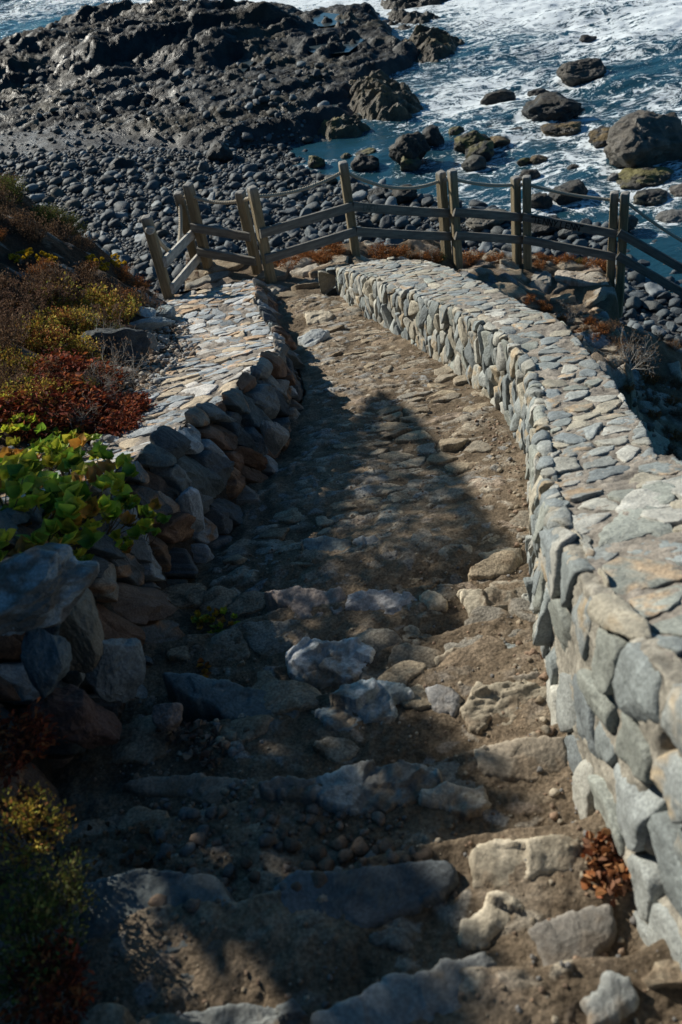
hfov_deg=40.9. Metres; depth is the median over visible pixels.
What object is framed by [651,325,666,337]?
cobble
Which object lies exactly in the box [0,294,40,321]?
dry brown shrub
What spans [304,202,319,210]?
cobble
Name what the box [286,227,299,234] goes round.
cobble
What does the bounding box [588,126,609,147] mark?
boulder
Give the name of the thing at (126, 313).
golden shrub
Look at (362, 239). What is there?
cobble
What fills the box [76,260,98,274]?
russet shrub
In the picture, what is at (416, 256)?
russet shrub
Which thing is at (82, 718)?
rock
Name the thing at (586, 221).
cobble
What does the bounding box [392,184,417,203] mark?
boulder
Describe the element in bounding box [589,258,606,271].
russet shrub
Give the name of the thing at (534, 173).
boulder
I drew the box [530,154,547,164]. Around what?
boulder
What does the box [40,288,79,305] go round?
dried flower plant
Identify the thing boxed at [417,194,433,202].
cobble
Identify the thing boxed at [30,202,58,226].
olive shrub
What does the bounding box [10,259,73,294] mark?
dry brown shrub
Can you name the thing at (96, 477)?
succulent plant
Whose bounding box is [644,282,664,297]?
cobble
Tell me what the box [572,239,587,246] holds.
cobble
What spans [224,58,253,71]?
pool
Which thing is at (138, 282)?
russet shrub
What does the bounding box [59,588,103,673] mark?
rock
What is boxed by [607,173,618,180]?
boulder
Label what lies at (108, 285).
dry brown shrub
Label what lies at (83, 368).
rust red shrub
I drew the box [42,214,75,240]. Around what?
dry brown shrub
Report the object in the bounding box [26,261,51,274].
russet shrub
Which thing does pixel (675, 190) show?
boulder
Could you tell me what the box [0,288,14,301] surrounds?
dried flower plant
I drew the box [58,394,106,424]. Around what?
rust red shrub
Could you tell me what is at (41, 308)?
dried flower plant
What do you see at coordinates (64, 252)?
hillside
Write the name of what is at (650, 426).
scree
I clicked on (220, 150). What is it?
boulder
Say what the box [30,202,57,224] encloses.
olive shrub
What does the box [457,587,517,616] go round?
step stone
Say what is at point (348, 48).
pool
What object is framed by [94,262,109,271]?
yellow succulent
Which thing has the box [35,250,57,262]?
yellow succulent
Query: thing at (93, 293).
golden shrub
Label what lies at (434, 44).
reef rock
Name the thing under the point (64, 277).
dried flower plant
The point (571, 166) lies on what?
boulder
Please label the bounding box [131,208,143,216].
cobble
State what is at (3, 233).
russet shrub
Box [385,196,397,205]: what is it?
cobble
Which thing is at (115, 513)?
succulent plant
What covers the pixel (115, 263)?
yellow succulent
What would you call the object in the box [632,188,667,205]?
boulder
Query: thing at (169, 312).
rock
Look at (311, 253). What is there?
russet shrub
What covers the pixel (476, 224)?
boulder
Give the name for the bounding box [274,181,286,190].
cobble
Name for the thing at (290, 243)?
cobble
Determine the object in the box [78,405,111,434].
rust red shrub
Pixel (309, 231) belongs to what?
cobble
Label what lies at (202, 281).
terrace
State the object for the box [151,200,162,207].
cobble
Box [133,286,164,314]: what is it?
dried flower plant
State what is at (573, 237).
cobble
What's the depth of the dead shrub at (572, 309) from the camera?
10.47 m
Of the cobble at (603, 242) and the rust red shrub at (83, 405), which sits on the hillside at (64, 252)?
the rust red shrub at (83, 405)
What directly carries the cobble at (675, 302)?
on the rocky shore
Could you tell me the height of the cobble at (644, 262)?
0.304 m
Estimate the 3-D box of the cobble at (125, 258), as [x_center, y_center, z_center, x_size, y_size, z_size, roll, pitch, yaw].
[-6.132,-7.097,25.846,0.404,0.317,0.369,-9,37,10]
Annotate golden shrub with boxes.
[0,343,23,368]
[0,374,46,414]
[0,780,77,874]
[7,352,47,374]
[8,306,67,348]
[18,322,69,356]
[19,373,74,401]
[25,271,80,310]
[31,306,71,328]
[41,303,96,340]
[45,294,79,312]
[45,329,101,358]
[65,292,107,312]
[65,305,107,329]
[65,308,104,335]
[65,371,99,389]
[68,281,122,312]
[83,348,105,362]
[92,296,141,325]
[114,292,144,318]
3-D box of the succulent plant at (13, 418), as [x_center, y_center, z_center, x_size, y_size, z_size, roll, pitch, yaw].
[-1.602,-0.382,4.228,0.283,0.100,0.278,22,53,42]
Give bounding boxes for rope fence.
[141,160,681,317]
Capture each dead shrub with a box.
[12,275,50,307]
[26,302,52,329]
[34,263,84,301]
[38,367,120,404]
[38,389,106,434]
[63,352,124,394]
[64,296,96,336]
[84,313,135,362]
[85,367,121,390]
[89,336,159,389]
[366,238,399,260]
[415,242,440,259]
[554,296,592,324]
[592,326,660,380]
[629,343,665,370]
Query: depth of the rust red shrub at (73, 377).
4.70 m
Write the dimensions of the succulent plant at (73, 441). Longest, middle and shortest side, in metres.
0.504 x 0.494 x 0.179 m
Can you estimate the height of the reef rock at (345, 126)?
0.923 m
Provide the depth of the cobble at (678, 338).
19.52 m
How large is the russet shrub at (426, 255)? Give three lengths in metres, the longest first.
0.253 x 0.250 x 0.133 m
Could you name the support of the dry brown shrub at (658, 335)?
on the terrace at (482, 269)
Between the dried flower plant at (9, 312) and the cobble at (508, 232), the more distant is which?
the cobble at (508, 232)
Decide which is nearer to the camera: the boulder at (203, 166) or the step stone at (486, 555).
the step stone at (486, 555)
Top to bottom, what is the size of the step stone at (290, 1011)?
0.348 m
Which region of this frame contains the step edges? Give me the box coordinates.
[0,510,681,1023]
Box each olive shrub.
[0,173,15,190]
[0,173,28,205]
[0,846,99,940]
[0,864,88,1018]
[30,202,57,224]
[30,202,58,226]
[44,202,67,221]
[57,211,81,227]
[62,218,87,235]
[132,291,143,305]
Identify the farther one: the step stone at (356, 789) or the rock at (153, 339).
the rock at (153, 339)
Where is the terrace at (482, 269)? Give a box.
[400,239,681,459]
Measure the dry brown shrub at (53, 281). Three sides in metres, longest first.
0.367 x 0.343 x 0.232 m
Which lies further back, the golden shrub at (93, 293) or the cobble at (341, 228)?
the cobble at (341, 228)
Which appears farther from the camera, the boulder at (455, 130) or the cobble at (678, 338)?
the boulder at (455, 130)
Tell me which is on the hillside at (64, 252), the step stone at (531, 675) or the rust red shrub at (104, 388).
the rust red shrub at (104, 388)
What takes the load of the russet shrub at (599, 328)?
on the terrace at (482, 269)
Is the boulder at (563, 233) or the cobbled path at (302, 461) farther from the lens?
the boulder at (563, 233)
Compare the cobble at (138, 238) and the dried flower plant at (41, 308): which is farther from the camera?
the cobble at (138, 238)
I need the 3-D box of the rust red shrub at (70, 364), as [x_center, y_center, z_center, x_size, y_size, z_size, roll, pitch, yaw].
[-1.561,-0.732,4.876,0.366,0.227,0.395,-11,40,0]
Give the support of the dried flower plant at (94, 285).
on the hillside at (64, 252)
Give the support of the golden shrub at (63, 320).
on the hillside at (64, 252)
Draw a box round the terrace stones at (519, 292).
[198,249,667,436]
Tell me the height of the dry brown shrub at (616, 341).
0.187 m
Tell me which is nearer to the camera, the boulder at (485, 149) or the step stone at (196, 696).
the step stone at (196, 696)
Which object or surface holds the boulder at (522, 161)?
in the sea
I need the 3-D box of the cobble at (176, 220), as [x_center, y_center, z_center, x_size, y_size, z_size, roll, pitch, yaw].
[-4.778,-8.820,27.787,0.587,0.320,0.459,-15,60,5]
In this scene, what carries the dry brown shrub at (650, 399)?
on the terrace at (482, 269)
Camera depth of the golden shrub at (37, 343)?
5.58 m
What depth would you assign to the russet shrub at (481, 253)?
11.45 m
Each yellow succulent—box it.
[8,251,32,263]
[16,247,33,259]
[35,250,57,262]
[85,253,103,264]
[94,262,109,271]
[110,253,119,267]
[117,260,126,267]
[190,606,217,626]
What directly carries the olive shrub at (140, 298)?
on the hillside at (64, 252)
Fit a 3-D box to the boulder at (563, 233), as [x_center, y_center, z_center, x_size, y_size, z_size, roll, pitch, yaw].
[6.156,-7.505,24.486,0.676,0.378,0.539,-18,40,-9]
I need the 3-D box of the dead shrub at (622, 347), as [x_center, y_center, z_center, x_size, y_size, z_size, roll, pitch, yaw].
[3.003,-1.669,9.724,0.787,0.602,0.743,11,44,23]
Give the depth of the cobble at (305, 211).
27.57 m
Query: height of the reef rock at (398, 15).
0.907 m
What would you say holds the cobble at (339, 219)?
on the rocky shore
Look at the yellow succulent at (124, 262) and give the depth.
9.06 m
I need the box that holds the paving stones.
[221,300,493,566]
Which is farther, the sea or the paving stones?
the sea
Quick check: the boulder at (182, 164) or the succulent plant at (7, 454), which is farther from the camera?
the boulder at (182, 164)
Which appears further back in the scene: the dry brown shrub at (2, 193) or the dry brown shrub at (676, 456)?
the dry brown shrub at (676, 456)
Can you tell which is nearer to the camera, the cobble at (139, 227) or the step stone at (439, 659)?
the step stone at (439, 659)
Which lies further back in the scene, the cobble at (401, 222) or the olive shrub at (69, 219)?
the cobble at (401, 222)
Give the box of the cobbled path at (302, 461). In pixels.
[193,293,528,565]
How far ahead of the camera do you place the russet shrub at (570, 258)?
11.60 m
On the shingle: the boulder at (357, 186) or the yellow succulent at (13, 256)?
the boulder at (357, 186)
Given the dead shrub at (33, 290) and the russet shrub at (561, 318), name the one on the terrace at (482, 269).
the russet shrub at (561, 318)
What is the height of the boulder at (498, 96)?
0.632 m
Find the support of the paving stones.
on the cobbled path at (302, 461)
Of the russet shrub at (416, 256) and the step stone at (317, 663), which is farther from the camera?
the russet shrub at (416, 256)
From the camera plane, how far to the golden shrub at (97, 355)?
5.70 m
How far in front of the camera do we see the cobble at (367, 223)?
26.23 m
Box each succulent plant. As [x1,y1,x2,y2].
[0,411,23,437]
[0,413,45,445]
[0,437,60,473]
[0,460,33,561]
[0,465,124,532]
[0,472,92,545]
[7,517,81,555]
[12,429,86,472]
[18,437,107,476]
[21,487,105,548]
[29,426,60,442]
[39,447,138,524]
[48,533,94,560]
[52,501,122,558]
[61,415,85,433]
[61,433,102,459]
[100,493,152,546]
[115,535,133,560]
[118,494,171,552]
[126,517,160,544]
[192,606,239,633]
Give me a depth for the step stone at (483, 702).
2.62 m
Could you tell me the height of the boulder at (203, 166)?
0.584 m
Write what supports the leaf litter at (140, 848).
on the stepped path at (242, 931)
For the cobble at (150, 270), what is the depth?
24.84 m
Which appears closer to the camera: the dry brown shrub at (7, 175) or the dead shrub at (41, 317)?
the dead shrub at (41, 317)
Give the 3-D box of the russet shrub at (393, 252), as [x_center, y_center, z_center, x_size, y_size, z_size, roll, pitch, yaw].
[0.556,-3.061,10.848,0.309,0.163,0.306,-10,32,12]
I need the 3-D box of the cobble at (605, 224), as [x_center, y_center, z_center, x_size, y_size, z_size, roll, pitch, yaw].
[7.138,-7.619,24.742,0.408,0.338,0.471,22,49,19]
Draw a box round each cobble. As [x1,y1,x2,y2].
[100,209,114,221]
[103,244,118,252]
[112,249,122,258]
[114,201,130,211]
[119,255,130,261]
[128,267,139,278]
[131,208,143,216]
[133,233,145,242]
[134,223,143,230]
[134,261,149,271]
[140,253,151,261]
[141,237,146,245]
[146,267,155,274]
[149,259,172,268]
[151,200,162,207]
[153,280,160,290]
[161,241,170,252]
[171,264,185,276]
[173,216,190,224]
[198,203,210,211]
[202,217,215,224]
[204,191,214,205]
[209,224,221,227]
[213,204,226,211]
[214,236,229,242]
[224,240,238,251]
[263,202,279,208]
[269,235,283,247]
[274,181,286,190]
[280,208,297,214]
[284,200,295,207]
[285,241,297,247]
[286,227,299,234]
[287,192,302,200]
[299,208,311,216]
[301,236,313,242]
[303,226,317,236]
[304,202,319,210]
[306,195,319,204]
[332,214,345,222]
[336,225,345,231]
[352,190,367,201]
[357,219,372,227]
[359,237,372,241]
[373,179,385,187]
[374,238,384,243]
[379,215,392,228]
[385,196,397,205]
[385,238,402,243]
[395,217,408,228]
[405,224,415,230]
[410,202,419,206]
[411,216,425,219]
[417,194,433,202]
[421,196,433,206]
[469,199,487,206]
[470,206,486,209]
[478,242,492,252]
[490,226,504,233]
[501,244,511,251]
[502,230,510,234]
[532,246,544,253]
[560,239,571,243]
[566,234,578,242]
[566,252,579,259]
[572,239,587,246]
[579,218,591,224]
[582,233,593,237]
[588,242,599,248]
[591,235,607,242]
[599,238,607,246]
[601,222,608,227]
[624,296,641,309]
[624,308,636,319]
[625,283,635,290]
[627,271,645,282]
[627,291,645,298]
[636,283,644,289]
[638,259,649,265]
[640,296,653,301]
[642,301,662,311]
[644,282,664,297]
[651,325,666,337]
[656,291,670,300]
[665,276,674,281]
[666,321,677,331]
[668,297,680,307]
[670,293,681,300]
[670,307,681,315]
[673,336,681,346]
[674,315,681,323]
[676,326,681,332]
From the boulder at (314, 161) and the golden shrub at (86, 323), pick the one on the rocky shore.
the boulder at (314, 161)
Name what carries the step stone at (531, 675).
on the stepped path at (242, 931)
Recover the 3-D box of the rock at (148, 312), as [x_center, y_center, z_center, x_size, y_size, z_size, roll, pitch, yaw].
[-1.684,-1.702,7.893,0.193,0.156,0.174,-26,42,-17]
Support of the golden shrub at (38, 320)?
on the hillside at (64, 252)
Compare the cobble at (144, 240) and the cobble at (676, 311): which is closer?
the cobble at (676, 311)
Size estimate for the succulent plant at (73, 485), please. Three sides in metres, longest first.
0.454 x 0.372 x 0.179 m
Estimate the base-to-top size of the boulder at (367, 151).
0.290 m
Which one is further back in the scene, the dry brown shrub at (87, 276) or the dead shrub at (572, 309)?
the dead shrub at (572, 309)
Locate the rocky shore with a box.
[0,0,681,345]
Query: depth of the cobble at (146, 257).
25.43 m
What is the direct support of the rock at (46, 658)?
on the rock at (82, 718)
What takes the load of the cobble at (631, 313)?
on the rocky shore
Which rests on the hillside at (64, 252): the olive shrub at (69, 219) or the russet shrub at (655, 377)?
the olive shrub at (69, 219)
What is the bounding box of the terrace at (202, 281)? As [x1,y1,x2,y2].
[185,240,406,299]
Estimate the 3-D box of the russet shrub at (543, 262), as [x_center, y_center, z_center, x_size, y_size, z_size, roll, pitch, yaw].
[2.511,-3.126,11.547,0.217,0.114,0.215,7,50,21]
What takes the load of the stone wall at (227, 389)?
on the hillside at (64, 252)
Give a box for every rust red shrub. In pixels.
[0,385,83,439]
[0,390,25,424]
[0,399,29,423]
[0,697,67,788]
[0,924,101,1023]
[1,414,59,445]
[17,408,66,441]
[21,366,95,399]
[28,348,82,381]
[34,347,88,375]
[52,384,116,420]
[56,397,94,433]
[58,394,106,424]
[60,418,111,446]
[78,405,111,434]
[82,384,117,403]
[83,367,117,389]
[84,356,105,372]
[84,359,127,396]
[91,404,145,437]
[105,398,144,420]
[113,389,143,406]
[116,391,157,412]
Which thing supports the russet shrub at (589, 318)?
on the terrace at (482, 269)
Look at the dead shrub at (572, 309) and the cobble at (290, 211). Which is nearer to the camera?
the dead shrub at (572, 309)
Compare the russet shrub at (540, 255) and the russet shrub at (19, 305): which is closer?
the russet shrub at (19, 305)
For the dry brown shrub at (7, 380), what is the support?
on the hillside at (64, 252)
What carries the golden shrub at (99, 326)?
on the hillside at (64, 252)
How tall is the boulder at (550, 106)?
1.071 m
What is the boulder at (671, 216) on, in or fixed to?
in the sea
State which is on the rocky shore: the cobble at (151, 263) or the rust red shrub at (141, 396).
the cobble at (151, 263)
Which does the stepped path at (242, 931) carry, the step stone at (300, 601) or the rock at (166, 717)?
the step stone at (300, 601)
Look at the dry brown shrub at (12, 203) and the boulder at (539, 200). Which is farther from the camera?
the boulder at (539, 200)
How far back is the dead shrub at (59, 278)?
7.12 m
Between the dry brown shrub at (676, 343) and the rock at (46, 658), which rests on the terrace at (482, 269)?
the dry brown shrub at (676, 343)
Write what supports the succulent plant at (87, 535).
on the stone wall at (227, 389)
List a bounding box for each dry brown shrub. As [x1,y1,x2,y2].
[0,169,18,184]
[0,181,10,201]
[0,190,16,209]
[0,199,12,221]
[0,268,31,300]
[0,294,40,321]
[0,311,22,342]
[0,317,31,353]
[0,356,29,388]
[0,371,26,394]
[2,203,46,233]
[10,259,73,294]
[12,221,51,243]
[20,357,67,384]
[36,271,67,296]
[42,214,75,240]
[63,230,95,252]
[67,260,100,295]
[81,274,124,293]
[82,362,102,380]
[84,359,116,382]
[596,318,621,332]
[606,335,630,349]
[629,333,643,346]
[639,382,646,393]
[645,394,661,406]
[653,329,668,341]
[661,424,673,437]
[664,442,678,455]
[668,340,681,349]
[668,376,681,388]
[668,405,681,420]
[668,451,680,459]
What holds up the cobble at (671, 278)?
on the rocky shore
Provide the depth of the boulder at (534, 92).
34.15 m
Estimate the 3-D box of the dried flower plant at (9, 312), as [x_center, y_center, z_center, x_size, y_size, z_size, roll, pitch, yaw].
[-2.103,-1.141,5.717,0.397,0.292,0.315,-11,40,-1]
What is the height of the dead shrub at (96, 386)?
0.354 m
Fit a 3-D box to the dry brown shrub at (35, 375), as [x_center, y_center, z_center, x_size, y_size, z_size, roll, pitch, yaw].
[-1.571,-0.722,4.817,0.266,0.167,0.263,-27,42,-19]
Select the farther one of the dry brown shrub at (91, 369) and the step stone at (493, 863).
the dry brown shrub at (91, 369)
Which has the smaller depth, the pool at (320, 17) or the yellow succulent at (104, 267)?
the yellow succulent at (104, 267)
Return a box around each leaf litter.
[48,819,181,875]
[155,719,226,767]
[196,658,211,677]
[580,828,632,906]
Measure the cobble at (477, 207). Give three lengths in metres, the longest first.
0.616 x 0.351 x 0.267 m
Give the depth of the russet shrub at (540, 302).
10.67 m
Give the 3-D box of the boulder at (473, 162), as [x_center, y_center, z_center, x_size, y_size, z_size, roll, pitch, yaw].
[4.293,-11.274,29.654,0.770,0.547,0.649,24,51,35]
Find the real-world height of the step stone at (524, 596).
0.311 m
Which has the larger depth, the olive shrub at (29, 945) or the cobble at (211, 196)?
the cobble at (211, 196)
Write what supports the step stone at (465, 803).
on the stepped path at (242, 931)
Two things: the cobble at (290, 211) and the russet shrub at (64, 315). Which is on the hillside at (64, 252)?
the russet shrub at (64, 315)
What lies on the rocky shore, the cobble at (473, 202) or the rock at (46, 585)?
the cobble at (473, 202)
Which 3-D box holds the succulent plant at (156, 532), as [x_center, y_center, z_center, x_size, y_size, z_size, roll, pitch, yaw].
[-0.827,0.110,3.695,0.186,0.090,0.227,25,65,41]
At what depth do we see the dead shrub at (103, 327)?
6.19 m
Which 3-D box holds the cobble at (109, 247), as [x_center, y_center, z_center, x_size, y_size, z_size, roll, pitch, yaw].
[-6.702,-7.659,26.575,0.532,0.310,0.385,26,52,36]
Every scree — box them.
[9,287,201,470]
[544,310,681,460]
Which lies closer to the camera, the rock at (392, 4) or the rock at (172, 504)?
the rock at (172, 504)
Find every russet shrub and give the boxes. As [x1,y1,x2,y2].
[0,226,7,241]
[4,298,27,314]
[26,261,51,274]
[31,257,56,269]
[44,305,73,326]
[61,322,80,344]
[65,344,93,361]
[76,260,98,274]
[112,263,133,281]
[114,285,137,298]
[128,276,145,287]
[137,280,149,290]
[276,259,298,270]
[290,252,308,262]
[306,250,322,258]
[311,251,334,263]
[321,241,341,251]
[327,245,346,255]
[367,242,389,258]
[370,248,392,259]
[387,244,399,256]
[394,243,412,258]
[407,253,419,259]
[415,249,432,259]
[426,249,443,263]
[462,250,478,265]
[464,249,485,260]
[484,250,503,262]
[525,293,535,303]
[532,252,545,259]
[533,258,547,268]
[536,299,546,306]
[540,304,554,311]
[544,255,554,261]
[553,255,570,264]
[556,252,575,263]
[556,315,568,322]
[573,324,589,333]
[579,257,596,267]
[582,315,597,324]
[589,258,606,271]
[589,320,609,335]
[618,383,637,393]
[633,358,647,367]
[639,368,653,382]
[643,373,661,384]
[647,408,663,419]
[662,393,680,405]
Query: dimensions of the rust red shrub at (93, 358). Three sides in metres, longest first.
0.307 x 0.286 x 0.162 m
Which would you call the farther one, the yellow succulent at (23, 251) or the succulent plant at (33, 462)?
the yellow succulent at (23, 251)
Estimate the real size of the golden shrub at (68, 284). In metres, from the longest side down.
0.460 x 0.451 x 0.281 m
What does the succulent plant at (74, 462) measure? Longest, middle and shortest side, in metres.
0.462 x 0.438 x 0.149 m
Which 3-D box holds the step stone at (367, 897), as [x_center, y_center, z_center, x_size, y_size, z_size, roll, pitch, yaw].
[0.035,0.926,1.992,0.509,0.335,0.226,-11,40,0]
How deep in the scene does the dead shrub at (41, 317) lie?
6.58 m
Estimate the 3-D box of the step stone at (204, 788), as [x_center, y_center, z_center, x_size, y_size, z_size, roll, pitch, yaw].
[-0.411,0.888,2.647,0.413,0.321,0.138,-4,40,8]
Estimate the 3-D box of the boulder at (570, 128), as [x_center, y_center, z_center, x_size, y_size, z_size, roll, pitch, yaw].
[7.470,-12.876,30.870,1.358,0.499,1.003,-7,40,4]
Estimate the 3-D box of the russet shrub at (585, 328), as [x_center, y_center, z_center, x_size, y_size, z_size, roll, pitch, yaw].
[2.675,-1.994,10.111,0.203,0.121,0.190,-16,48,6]
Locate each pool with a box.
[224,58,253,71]
[309,38,362,53]
[310,13,346,25]
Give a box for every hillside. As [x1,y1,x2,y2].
[0,189,198,494]
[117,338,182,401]
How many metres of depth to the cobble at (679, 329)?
20.02 m
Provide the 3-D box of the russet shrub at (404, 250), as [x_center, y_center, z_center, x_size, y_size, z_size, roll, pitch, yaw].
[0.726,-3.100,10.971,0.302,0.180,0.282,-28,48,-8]
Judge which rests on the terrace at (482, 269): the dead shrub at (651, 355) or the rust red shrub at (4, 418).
the dead shrub at (651, 355)
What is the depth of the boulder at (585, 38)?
38.64 m
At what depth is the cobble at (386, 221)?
26.25 m
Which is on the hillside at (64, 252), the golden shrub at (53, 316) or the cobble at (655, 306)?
the golden shrub at (53, 316)
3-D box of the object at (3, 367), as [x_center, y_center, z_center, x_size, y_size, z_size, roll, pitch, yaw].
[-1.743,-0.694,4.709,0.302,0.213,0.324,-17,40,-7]
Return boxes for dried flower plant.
[0,279,23,304]
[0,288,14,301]
[0,290,27,309]
[0,300,32,336]
[0,306,29,345]
[4,309,36,329]
[11,295,45,316]
[15,288,44,317]
[21,281,62,307]
[23,286,69,310]
[34,269,77,286]
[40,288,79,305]
[46,285,86,308]
[89,303,125,327]
[92,283,128,305]
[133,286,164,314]
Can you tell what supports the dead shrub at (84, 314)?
on the hillside at (64, 252)
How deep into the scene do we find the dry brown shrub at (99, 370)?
5.17 m
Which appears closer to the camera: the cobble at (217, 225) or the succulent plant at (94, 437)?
the succulent plant at (94, 437)
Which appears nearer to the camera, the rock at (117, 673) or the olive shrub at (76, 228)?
the rock at (117, 673)
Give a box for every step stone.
[78,868,234,987]
[123,773,247,806]
[137,998,306,1023]
[162,672,299,724]
[258,759,442,815]
[264,586,346,618]
[269,860,458,928]
[285,637,375,688]
[297,329,329,346]
[300,536,350,551]
[304,310,333,324]
[310,952,496,1023]
[315,677,414,731]
[345,589,417,614]
[352,535,378,545]
[418,781,491,820]
[419,590,447,611]
[425,684,462,716]
[434,647,459,666]
[439,544,472,560]
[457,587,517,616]
[457,890,524,950]
[459,679,546,734]
[469,834,581,888]
[474,735,567,782]
[479,547,522,563]
[484,273,499,289]
[505,642,514,647]
[508,666,539,681]
[521,593,528,599]
[528,904,616,965]
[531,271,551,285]
[554,270,608,286]
[580,970,638,1023]
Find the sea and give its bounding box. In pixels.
[0,0,681,292]
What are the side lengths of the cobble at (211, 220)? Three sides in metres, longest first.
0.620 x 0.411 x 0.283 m
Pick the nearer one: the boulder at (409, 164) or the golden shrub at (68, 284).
the golden shrub at (68, 284)
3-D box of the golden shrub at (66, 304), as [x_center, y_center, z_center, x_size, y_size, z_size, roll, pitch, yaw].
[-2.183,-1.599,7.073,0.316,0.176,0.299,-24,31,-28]
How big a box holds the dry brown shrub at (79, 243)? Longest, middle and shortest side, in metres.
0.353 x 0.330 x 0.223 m
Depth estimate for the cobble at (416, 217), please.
26.62 m
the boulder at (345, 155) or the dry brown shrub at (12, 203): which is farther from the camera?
the boulder at (345, 155)
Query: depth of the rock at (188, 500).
3.96 m
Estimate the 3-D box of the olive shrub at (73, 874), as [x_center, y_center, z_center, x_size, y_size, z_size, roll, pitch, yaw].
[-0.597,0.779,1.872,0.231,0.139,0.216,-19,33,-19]
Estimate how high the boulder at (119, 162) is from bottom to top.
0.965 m
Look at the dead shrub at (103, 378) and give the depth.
4.96 m
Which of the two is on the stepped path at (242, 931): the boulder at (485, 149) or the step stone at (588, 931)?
the step stone at (588, 931)
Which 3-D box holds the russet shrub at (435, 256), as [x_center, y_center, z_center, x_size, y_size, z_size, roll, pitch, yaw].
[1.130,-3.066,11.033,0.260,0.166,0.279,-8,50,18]
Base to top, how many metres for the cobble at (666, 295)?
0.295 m
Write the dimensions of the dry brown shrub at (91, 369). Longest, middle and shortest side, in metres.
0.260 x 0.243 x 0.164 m
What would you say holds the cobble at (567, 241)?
on the rocky shore
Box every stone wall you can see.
[0,276,305,948]
[318,257,681,969]
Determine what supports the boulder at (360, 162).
in the sea
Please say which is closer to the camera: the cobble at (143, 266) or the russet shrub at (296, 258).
the russet shrub at (296, 258)
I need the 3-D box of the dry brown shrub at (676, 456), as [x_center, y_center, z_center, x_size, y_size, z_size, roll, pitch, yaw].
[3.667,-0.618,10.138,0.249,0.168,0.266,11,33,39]
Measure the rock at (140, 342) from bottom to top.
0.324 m
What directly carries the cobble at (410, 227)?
on the rocky shore
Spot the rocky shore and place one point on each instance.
(108, 43)
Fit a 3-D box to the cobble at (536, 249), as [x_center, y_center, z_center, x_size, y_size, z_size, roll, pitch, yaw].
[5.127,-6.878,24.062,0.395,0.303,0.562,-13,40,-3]
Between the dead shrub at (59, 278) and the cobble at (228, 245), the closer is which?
the dead shrub at (59, 278)
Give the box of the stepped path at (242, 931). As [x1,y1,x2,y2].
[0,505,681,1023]
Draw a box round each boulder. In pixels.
[108,157,137,169]
[178,161,189,167]
[197,160,209,172]
[206,140,232,162]
[308,155,324,167]
[340,153,351,158]
[350,153,378,171]
[351,182,368,193]
[355,148,375,155]
[366,187,389,201]
[389,131,430,163]
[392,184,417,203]
[400,156,421,170]
[422,124,443,146]
[448,126,464,135]
[454,130,488,153]
[461,154,486,171]
[465,140,494,161]
[465,208,507,230]
[480,89,515,104]
[488,136,509,147]
[508,127,522,129]
[516,157,529,165]
[519,169,540,180]
[521,92,584,121]
[527,88,549,96]
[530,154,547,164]
[531,192,552,208]
[531,215,561,236]
[540,121,581,136]
[548,179,587,204]
[556,58,607,86]
[558,229,582,238]
[566,164,578,169]
[579,35,596,41]
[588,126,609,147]
[603,110,681,167]
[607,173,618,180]
[615,166,673,189]
[617,214,638,233]
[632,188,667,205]
[655,209,681,222]
[669,183,681,196]
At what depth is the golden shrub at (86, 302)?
7.16 m
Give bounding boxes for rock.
[0,542,99,635]
[0,627,24,635]
[21,628,71,699]
[30,684,121,748]
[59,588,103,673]
[81,327,149,364]
[85,638,145,702]
[129,317,175,330]
[135,306,155,318]
[147,332,156,349]
[152,702,182,731]
[156,305,175,319]
[158,491,180,513]
[175,487,204,532]
[260,420,289,454]
[318,112,370,141]
[347,69,423,121]
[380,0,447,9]
[387,7,439,29]
[401,24,464,62]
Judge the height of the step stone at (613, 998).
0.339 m
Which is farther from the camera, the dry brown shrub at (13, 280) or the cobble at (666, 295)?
the cobble at (666, 295)
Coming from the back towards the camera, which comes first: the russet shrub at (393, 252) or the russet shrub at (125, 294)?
the russet shrub at (393, 252)
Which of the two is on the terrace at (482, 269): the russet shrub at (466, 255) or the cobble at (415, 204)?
the russet shrub at (466, 255)
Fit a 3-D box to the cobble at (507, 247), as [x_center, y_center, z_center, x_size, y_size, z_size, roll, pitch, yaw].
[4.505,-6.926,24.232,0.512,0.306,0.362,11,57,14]
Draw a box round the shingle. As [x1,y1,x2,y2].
[0,56,681,348]
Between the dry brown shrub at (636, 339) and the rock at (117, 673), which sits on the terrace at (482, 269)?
the dry brown shrub at (636, 339)
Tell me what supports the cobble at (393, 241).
on the rocky shore
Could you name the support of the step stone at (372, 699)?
on the stepped path at (242, 931)
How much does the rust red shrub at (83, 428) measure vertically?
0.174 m
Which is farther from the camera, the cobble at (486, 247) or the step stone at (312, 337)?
the cobble at (486, 247)
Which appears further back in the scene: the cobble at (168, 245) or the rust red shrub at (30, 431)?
the cobble at (168, 245)
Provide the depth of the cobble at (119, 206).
28.96 m
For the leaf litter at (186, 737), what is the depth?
2.69 m
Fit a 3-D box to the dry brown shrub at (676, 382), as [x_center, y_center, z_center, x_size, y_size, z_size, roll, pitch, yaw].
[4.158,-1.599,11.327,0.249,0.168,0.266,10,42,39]
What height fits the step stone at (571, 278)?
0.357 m
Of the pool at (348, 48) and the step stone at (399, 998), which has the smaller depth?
the step stone at (399, 998)
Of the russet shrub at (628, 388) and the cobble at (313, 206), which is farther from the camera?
the cobble at (313, 206)
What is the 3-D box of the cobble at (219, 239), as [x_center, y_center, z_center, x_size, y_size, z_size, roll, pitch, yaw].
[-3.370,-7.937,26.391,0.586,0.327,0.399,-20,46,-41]
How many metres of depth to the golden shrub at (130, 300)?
7.57 m

